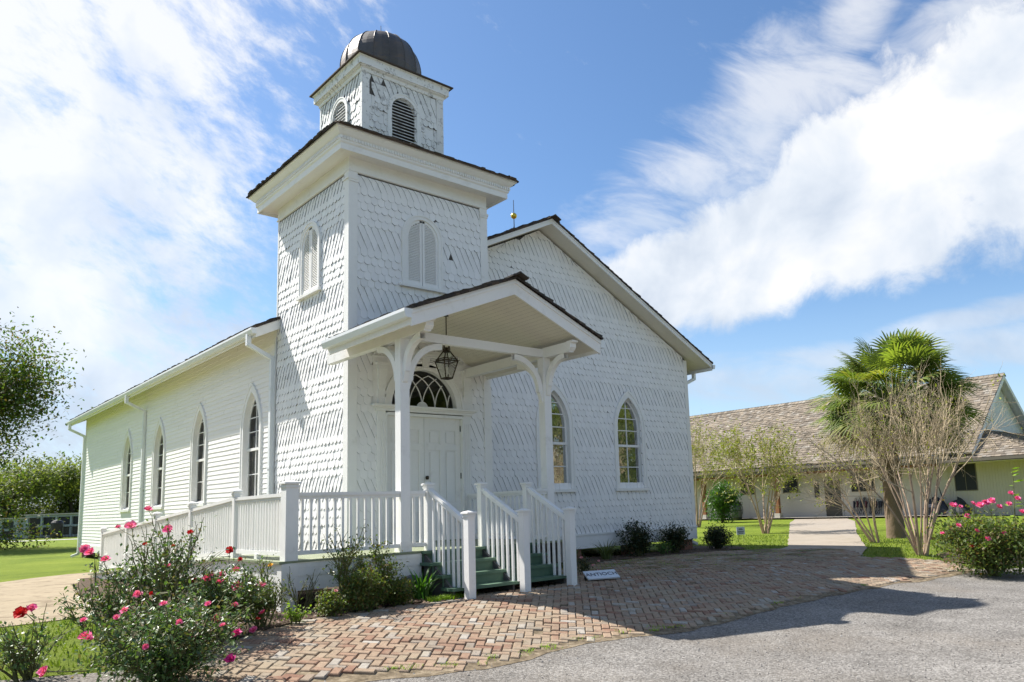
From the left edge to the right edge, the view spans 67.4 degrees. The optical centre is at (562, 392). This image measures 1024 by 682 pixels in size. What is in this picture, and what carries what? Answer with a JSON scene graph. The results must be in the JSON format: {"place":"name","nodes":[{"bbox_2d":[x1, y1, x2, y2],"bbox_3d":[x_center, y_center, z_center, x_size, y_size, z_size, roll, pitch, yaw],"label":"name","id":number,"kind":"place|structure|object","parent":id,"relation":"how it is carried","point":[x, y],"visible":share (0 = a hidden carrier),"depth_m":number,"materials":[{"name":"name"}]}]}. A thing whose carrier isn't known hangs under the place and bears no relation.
{"place":"outdoors","nodes":[
{"label":"outdoors","id":0,"kind":"place"},
{"bbox_2d":[0,570,116,626],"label":"dirt path","id":1,"kind":"structure","parent":0,"point":[15,594],"depth_m":14.50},
{"bbox_2d":[0,568,1023,681],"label":"gravel lot","id":2,"kind":"structure","parent":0,"point":[796,659],"depth_m":8.62,"materials":[{"name":"grey gravel"}]},
{"bbox_2d":[1005,467,1023,574],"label":"tall shoot","id":3,"kind":"object","parent":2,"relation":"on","point":[1014,494],"visible":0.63,"depth_m":16.29,"materials":[{"name":"green plant"}]},
{"bbox_2d":[0,515,1023,679],"bbox_3d":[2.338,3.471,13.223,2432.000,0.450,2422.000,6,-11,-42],"label":"lawn","id":4,"kind":"structure","parent":0,"point":[46,560],"depth_m":25.30,"materials":[{"name":"green plant"}]},
{"bbox_2d":[0,517,29,539],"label":"fence","id":5,"kind":"object","parent":4,"relation":"on","point":[6,529],"visible":0.43,"depth_m":79.45,"materials":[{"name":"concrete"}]},
{"bbox_2d":[1,475,31,517],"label":"woodland tree","id":6,"kind":"object","parent":4,"relation":"on","point":[9,498],"visible":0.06,"depth_m":106.45,"materials":[{"name":"green plant"}]},
{"bbox_2d":[28,518,37,538],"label":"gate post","id":7,"kind":"object","parent":4,"relation":"on","point":[32,520],"visible":0.86,"depth_m":76.88,"materials":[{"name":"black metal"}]},
{"bbox_2d":[0,455,75,517],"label":"woodland tree","id":8,"kind":"object","parent":4,"relation":"on","point":[38,481],"visible":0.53,"depth_m":101.06,"materials":[{"name":"green plant"}]},
{"bbox_2d":[0,451,79,513],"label":"woodland tree","id":9,"kind":"object","parent":4,"relation":"on","point":[37,507],"visible":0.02,"depth_m":115.06,"materials":[{"name":"green plant"}]},
{"bbox_2d":[0,603,82,681],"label":"rose bush","id":10,"kind":"object","parent":4,"relation":"on","point":[21,661],"visible":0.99,"depth_m":6.91,"materials":[{"name":"green plant"}]},
{"bbox_2d":[0,307,93,549],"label":"shade tree","id":11,"kind":"object","parent":4,"relation":"on","point":[13,401],"visible":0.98,"depth_m":45.32,"materials":[{"name":"green plant"}]},
{"bbox_2d":[12,451,81,513],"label":"woodland tree","id":12,"kind":"object","parent":4,"relation":"on","point":[71,496],"visible":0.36,"depth_m":108.51,"materials":[{"name":"green plant"}]},
{"bbox_2d":[24,513,78,537],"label":"fence","id":13,"kind":"object","parent":4,"relation":"on","point":[45,520],"visible":0.41,"depth_m":84.18,"materials":[{"name":"wood"}]},
{"bbox_2d":[50,520,63,538],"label":"litter bin","id":14,"kind":"object","parent":4,"relation":"on","point":[56,525],"visible":0.92,"depth_m":76.28,"materials":[{"name":"black metal"}]},
{"bbox_2d":[36,525,77,538],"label":"iron fence","id":15,"kind":"object","parent":4,"relation":"on","point":[65,536],"visible":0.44,"depth_m":76.99,"materials":[{"name":"black metal"}]},
{"bbox_2d":[48,544,173,655],"bbox_3d":[-4.782,2.182,8.040,1.078,1.172,0.903,-1,-8,-5],"label":"rose bush","id":16,"kind":"object","parent":4,"relation":"on","point":[85,549],"visible":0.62,"depth_m":7.94,"materials":[{"name":"green plant"}]},
{"bbox_2d":[36,572,266,681],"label":"rose bush","id":17,"kind":"object","parent":4,"relation":"on","point":[177,643],"visible":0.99,"depth_m":6.68,"materials":[{"name":"green plant"}]},
{"bbox_2d":[98,505,235,628],"bbox_3d":[-4.360,2.011,8.350,1.307,1.557,1.239,-2,-8,1],"label":"rose bush","id":18,"kind":"object","parent":4,"relation":"on","point":[162,569],"visible":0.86,"depth_m":8.34,"materials":[{"name":"green plant"}]},
{"bbox_2d":[76,577,566,643],"bbox_3d":[-5.829,3.819,15.166,7.441,0.044,13.121,6,-11,-42],"label":"mulch bed","id":19,"kind":"object","parent":4,"relation":"on","point":[87,582],"visible":0.12,"depth_m":12.31,"materials":[{"name":"brown soil"}]},
{"bbox_2d":[165,546,268,637],"bbox_3d":[-3.855,2.308,8.745,0.998,1.053,1.149,-1,-9,-11],"label":"rose bush","id":20,"kind":"object","parent":19,"relation":"on","point":[245,592],"visible":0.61,"depth_m":8.69,"materials":[{"name":"green plant"}]},
{"bbox_2d":[250,553,280,615],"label":"rose bush","id":21,"kind":"object","parent":19,"relation":"on","point":[270,564],"visible":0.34,"depth_m":10.28,"materials":[{"name":"green plant"}]},
{"bbox_2d":[233,569,301,627],"bbox_3d":[-3.712,2.535,9.310,0.940,0.738,0.895,6,-11,-42],"label":"rose bush","id":22,"kind":"object","parent":19,"relation":"on","point":[261,615],"visible":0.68,"depth_m":9.25,"materials":[{"name":"green plant"}]},
{"bbox_2d":[281,600,311,624],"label":"fern","id":23,"kind":"object","parent":19,"relation":"on","point":[297,615],"visible":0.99,"depth_m":9.49,"materials":[{"name":"green plant"}]},
{"bbox_2d":[277,566,319,611],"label":"shrub","id":24,"kind":"object","parent":19,"relation":"on","point":[302,589],"visible":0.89,"depth_m":10.45,"materials":[{"name":"green plant"}]},
{"bbox_2d":[311,583,348,616],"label":"azalea","id":25,"kind":"object","parent":19,"relation":"on","point":[327,604],"visible":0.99,"depth_m":10.01,"materials":[{"name":"green plant"}]},
{"bbox_2d":[322,519,370,609],"bbox_3d":[-3.038,2.431,10.692,0.698,1.276,1.105,1,-9,-18],"label":"rose bush","id":26,"kind":"object","parent":19,"relation":"on","point":[345,564],"visible":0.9,"depth_m":10.63,"materials":[{"name":"green plant"}]},
{"bbox_2d":[336,565,394,611],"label":"shrub","id":27,"kind":"object","parent":19,"relation":"on","point":[360,593],"visible":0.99,"depth_m":10.43,"materials":[{"name":"green plant"}]},
{"bbox_2d":[340,534,408,606],"bbox_3d":[-2.792,2.635,11.145,1.057,1.111,0.888,-3,-9,8],"label":"shrub","id":28,"kind":"object","parent":19,"relation":"on","point":[379,561],"visible":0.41,"depth_m":11.09,"materials":[{"name":"green plant"}]},
{"bbox_2d":[373,572,416,606],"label":"shrub","id":29,"kind":"object","parent":19,"relation":"on","point":[400,590],"visible":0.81,"depth_m":10.89,"materials":[{"name":"green plant"}]},
{"bbox_2d":[402,575,416,598],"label":"stone slab","id":30,"kind":"structure","parent":19,"relation":"on","point":[409,576],"depth_m":11.78,"materials":[{"name":"grey stone"}]},
{"bbox_2d":[400,564,443,599],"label":"strappy plant","id":31,"kind":"object","parent":19,"relation":"on","point":[423,587],"visible":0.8,"depth_m":11.48,"materials":[{"name":"green plant"}]},
{"bbox_2d":[88,480,576,612],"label":"entrance deck","id":32,"kind":"structure","parent":4,"relation":"on","point":[252,528],"depth_m":12.25,"materials":[{"name":"white paint"}]},
{"bbox_2d":[66,30,714,568],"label":"church","id":33,"kind":"structure","parent":4,"relation":"on","point":[578,364],"depth_m":17.17,"materials":[{"name":"white wood"}]},
{"bbox_2d":[118,429,132,511],"bbox_3d":[-15.015,2.703,26.474,0.215,2.842,1.340,6,-11,-42],"label":"window","id":34,"kind":"structure","parent":33,"relation":"in","point":[127,446],"depth_m":26.74,"materials":[{"name":"white paint"}]},
{"bbox_2d":[150,417,165,509],"bbox_3d":[-12.431,2.202,23.751,0.305,2.842,1.340,6,-11,-42],"label":"window","id":35,"kind":"structure","parent":33,"relation":"in","point":[159,431],"depth_m":23.99,"materials":[{"name":"white paint"}]},
{"bbox_2d":[187,402,207,506],"bbox_3d":[-9.881,1.698,20.999,0.305,2.842,1.340,6,-11,-42],"label":"window","id":36,"kind":"structure","parent":33,"relation":"in","point":[199,418],"depth_m":21.23,"materials":[{"name":"white paint"}]},
{"bbox_2d":[239,383,262,496],"bbox_3d":[-7.330,1.195,18.247,0.305,2.842,1.340,6,-11,-42],"label":"window","id":37,"kind":"structure","parent":33,"relation":"in","point":[252,396],"depth_m":18.48,"materials":[{"name":"white paint"}]},
{"bbox_2d":[388,416,423,537],"bbox_3d":[-3.179,1.739,15.382,0.892,2.510,0.050,6,-11,-42],"label":"door","id":38,"kind":"structure","parent":33,"relation":"in","point":[416,423],"depth_m":15.51,"materials":[{"name":"white paint"}]},
{"bbox_2d":[424,418,461,534],"bbox_3d":[-2.488,1.800,15.964,0.902,2.510,0.118,6,-11,-42],"label":"door","id":39,"kind":"structure","parent":33,"relation":"in","point":[442,468],"depth_m":16.04,"materials":[{"name":"white paint"}]},
{"bbox_2d":[433,315,459,379],"bbox_3d":[-2.225,-0.869,14.645,0.370,1.260,0.370,6,-11,-42],"label":"hanging lantern","id":40,"kind":"object","parent":33,"relation":"hanging from","point":[452,361],"visible":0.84,"depth_m":14.61,"materials":[{"name":"brown metal"}]},
{"bbox_2d":[535,382,577,491],"bbox_3d":[-0.228,1.145,19.672,1.340,2.842,0.215,6,-11,-42],"label":"window","id":41,"kind":"structure","parent":33,"relation":"in","point":[562,417],"depth_m":19.89,"materials":[{"name":"white paint"}]},
{"bbox_2d":[613,390,649,490],"bbox_3d":[1.855,1.350,21.565,1.340,2.842,0.215,6,-11,-42],"label":"window","id":42,"kind":"structure","parent":33,"relation":"in","point":[628,417],"depth_m":21.67,"materials":[{"name":"white paint"}]},
{"bbox_2d":[557,546,743,568],"bbox_3d":[1.868,4.219,19.568,3.951,0.100,10.710,-9,-11,38],"label":"mulch bed","id":43,"kind":"object","parent":4,"relation":"on","point":[652,554],"visible":0.4,"depth_m":20.98,"materials":[{"name":"brown soil"}]},
{"bbox_2d":[587,538,619,559],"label":"strappy plant","id":44,"kind":"object","parent":43,"relation":"on","point":[605,553],"visible":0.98,"depth_m":19.08,"materials":[{"name":"green plant"}]},
{"bbox_2d":[615,517,663,555],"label":"shrub","id":45,"kind":"object","parent":43,"relation":"on","point":[638,542],"visible":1,"depth_m":20.19,"materials":[{"name":"green plant"}]},
{"bbox_2d":[655,536,673,555],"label":"shrub","id":46,"kind":"object","parent":43,"relation":"on","point":[661,548],"visible":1,"depth_m":20.68,"materials":[{"name":"green plant"}]},
{"bbox_2d":[654,521,692,554],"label":"shrub","id":47,"kind":"object","parent":43,"relation":"on","point":[677,537],"visible":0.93,"depth_m":21.23,"materials":[{"name":"green plant"}]},
{"bbox_2d":[701,523,735,548],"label":"shrub","id":48,"kind":"object","parent":43,"relation":"on","point":[716,537],"visible":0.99,"depth_m":22.47,"materials":[{"name":"green plant"}]},
{"bbox_2d":[690,414,751,527],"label":"crape myrtle","id":49,"kind":"object","parent":4,"relation":"on","point":[696,456],"visible":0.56,"depth_m":42.67,"materials":[{"name":"green plant"}]},
{"bbox_2d":[703,477,743,522],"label":"citrus tree","id":50,"kind":"object","parent":4,"relation":"on","point":[720,505],"visible":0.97,"depth_m":49.19,"materials":[{"name":"green plant"}]},
{"bbox_2d":[730,502,742,520],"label":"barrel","id":51,"kind":"object","parent":4,"relation":"on","point":[739,517],"visible":0.43,"depth_m":53.99,"materials":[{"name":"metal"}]},
{"bbox_2d":[736,527,744,538],"bbox_3d":[5.804,4.699,24.929,0.270,0.615,0.023,-2,-8,0],"label":"yard sign","id":52,"kind":"object","parent":4,"relation":"on","point":[740,530],"visible":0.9,"depth_m":24.94,"materials":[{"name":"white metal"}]},
{"bbox_2d":[704,416,809,533],"bbox_3d":[8.166,3.513,32.384,4.286,5.021,6.050,-4,-9,12],"label":"crape myrtle","id":53,"kind":"object","parent":4,"relation":"on","point":[779,472],"visible":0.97,"depth_m":32.40,"materials":[{"name":"green plant"}]},
{"bbox_2d":[781,519,866,555],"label":"walkway","id":54,"kind":"structure","parent":4,"relation":"on","point":[825,533],"depth_m":28.47,"materials":[{"name":"beige concrete"}]},
{"bbox_2d":[779,425,904,542],"bbox_3d":[8.508,2.819,23.645,3.610,3.788,3.564,6,-11,-42],"label":"crape myrtle","id":55,"kind":"object","parent":4,"relation":"on","point":[859,467],"visible":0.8,"depth_m":23.64,"materials":[{"name":"green plant"}]},
{"bbox_2d":[770,360,1022,555],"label":"crape myrtle","id":56,"kind":"object","parent":4,"relation":"on","point":[918,542],"visible":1,"depth_m":19.20,"materials":[{"name":"beige plant"}]},
{"bbox_2d":[804,327,993,538],"bbox_3d":[11.245,1.294,25.745,5.850,7.192,5.833,6,-11,-42],"label":"palm tree","id":57,"kind":"object","parent":4,"relation":"on","point":[916,350],"visible":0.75,"depth_m":25.04,"materials":[{"name":"green plant"}]},
{"bbox_2d":[911,490,1023,577],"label":"rose bush","id":58,"kind":"object","parent":4,"relation":"on","point":[981,545],"visible":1,"depth_m":15.71,"materials":[{"name":"green plant"}]},
{"bbox_2d":[937,552,1022,564],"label":"mulch bed","id":59,"kind":"object","parent":4,"relation":"on","point":[943,554],"visible":0.14,"depth_m":18.63,"materials":[{"name":"brown soil"}]},
{"bbox_2d":[0,0,1023,513],"label":"sky","id":60,"kind":"structure","parent":0,"point":[785,183],"materials":[{"name":"blue"}]},
{"bbox_2d":[173,548,973,681],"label":"brick paving","id":61,"kind":"structure","parent":0,"point":[760,583],"depth_m":10.45,"materials":[{"name":"brown brick"}]},
{"bbox_2d":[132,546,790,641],"bbox_3d":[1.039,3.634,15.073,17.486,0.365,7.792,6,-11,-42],"label":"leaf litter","id":62,"kind":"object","parent":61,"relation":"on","point":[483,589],"visible":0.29,"depth_m":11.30,"materials":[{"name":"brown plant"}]},
{"bbox_2d":[576,554,599,573],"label":"flower clump","id":63,"kind":"object","parent":61,"relation":"on","point":[583,565],"visible":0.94,"depth_m":14.76,"materials":[{"name":"green plant"}]},
{"bbox_2d":[582,569,619,579],"bbox_3d":[0.677,3.240,13.564,0.620,0.152,0.277,2,-9,-23],"label":"name plaque","id":64,"kind":"object","parent":61,"relation":"on","point":[601,574],"visible":1,"depth_m":13.53,"materials":[{"name":"white wood"}]},
{"bbox_2d":[383,550,865,669],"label":"grass tufts","id":65,"kind":"object","parent":61,"relation":"on","point":[446,597],"visible":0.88,"depth_m":11.30,"materials":[{"name":"green plant"}]},
{"bbox_2d":[690,373,1023,520],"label":"house","id":66,"kind":"structure","parent":0,"point":[993,478],"depth_m":50.09,"materials":[{"name":"brown wood"}]},
{"bbox_2d":[739,478,755,494],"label":"window","id":67,"kind":"structure","parent":66,"relation":"in","point":[742,480],"depth_m":55.81,"materials":[{"name":"grey glass"}]},
{"bbox_2d":[782,475,798,492],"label":"window","id":68,"kind":"structure","parent":66,"relation":"in","point":[795,481],"depth_m":53.15,"materials":[{"name":"black glass"}]},
{"bbox_2d":[814,482,818,496],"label":"window","id":69,"kind":"structure","parent":66,"relation":"in","point":[817,487],"depth_m":51.70,"materials":[{"name":"grey glass"}]},
{"bbox_2d":[709,515,932,518],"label":"veranda slab","id":70,"kind":"structure","parent":66,"relation":"attached to","point":[826,516],"depth_m":50.46,"materials":[{"name":"concrete"}]},
{"bbox_2d":[853,498,860,514],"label":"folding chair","id":71,"kind":"object","parent":70,"relation":"on","point":[857,504],"visible":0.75,"depth_m":49.23,"materials":[{"name":"black metal"}]},
{"bbox_2d":[877,499,883,513],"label":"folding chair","id":72,"kind":"object","parent":70,"relation":"on","point":[881,504],"visible":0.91,"depth_m":48.06,"materials":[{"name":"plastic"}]},
{"bbox_2d":[923,497,947,516],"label":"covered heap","id":73,"kind":"object","parent":70,"relation":"on","point":[943,507],"visible":0.46,"depth_m":44.92,"materials":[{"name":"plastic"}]},
{"bbox_2d":[945,497,971,516],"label":"covered heap","id":74,"kind":"object","parent":70,"relation":"on","point":[960,501],"visible":0.58,"depth_m":44.07,"materials":[{"name":"grey fabric"}]},
{"bbox_2d":[822,478,843,516],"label":"door","id":75,"kind":"structure","parent":66,"relation":"in","point":[831,510],"depth_m":50.76,"materials":[{"name":"grey wood"}]},
{"bbox_2d":[850,472,875,491],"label":"window","id":76,"kind":"structure","parent":66,"relation":"in","point":[862,488],"depth_m":49.47,"materials":[{"name":"black glass"}]},
{"bbox_2d":[953,463,977,490],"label":"window","id":77,"kind":"structure","parent":66,"relation":"in","point":[966,483],"depth_m":44.79,"materials":[{"name":"black glass"}]}
]}

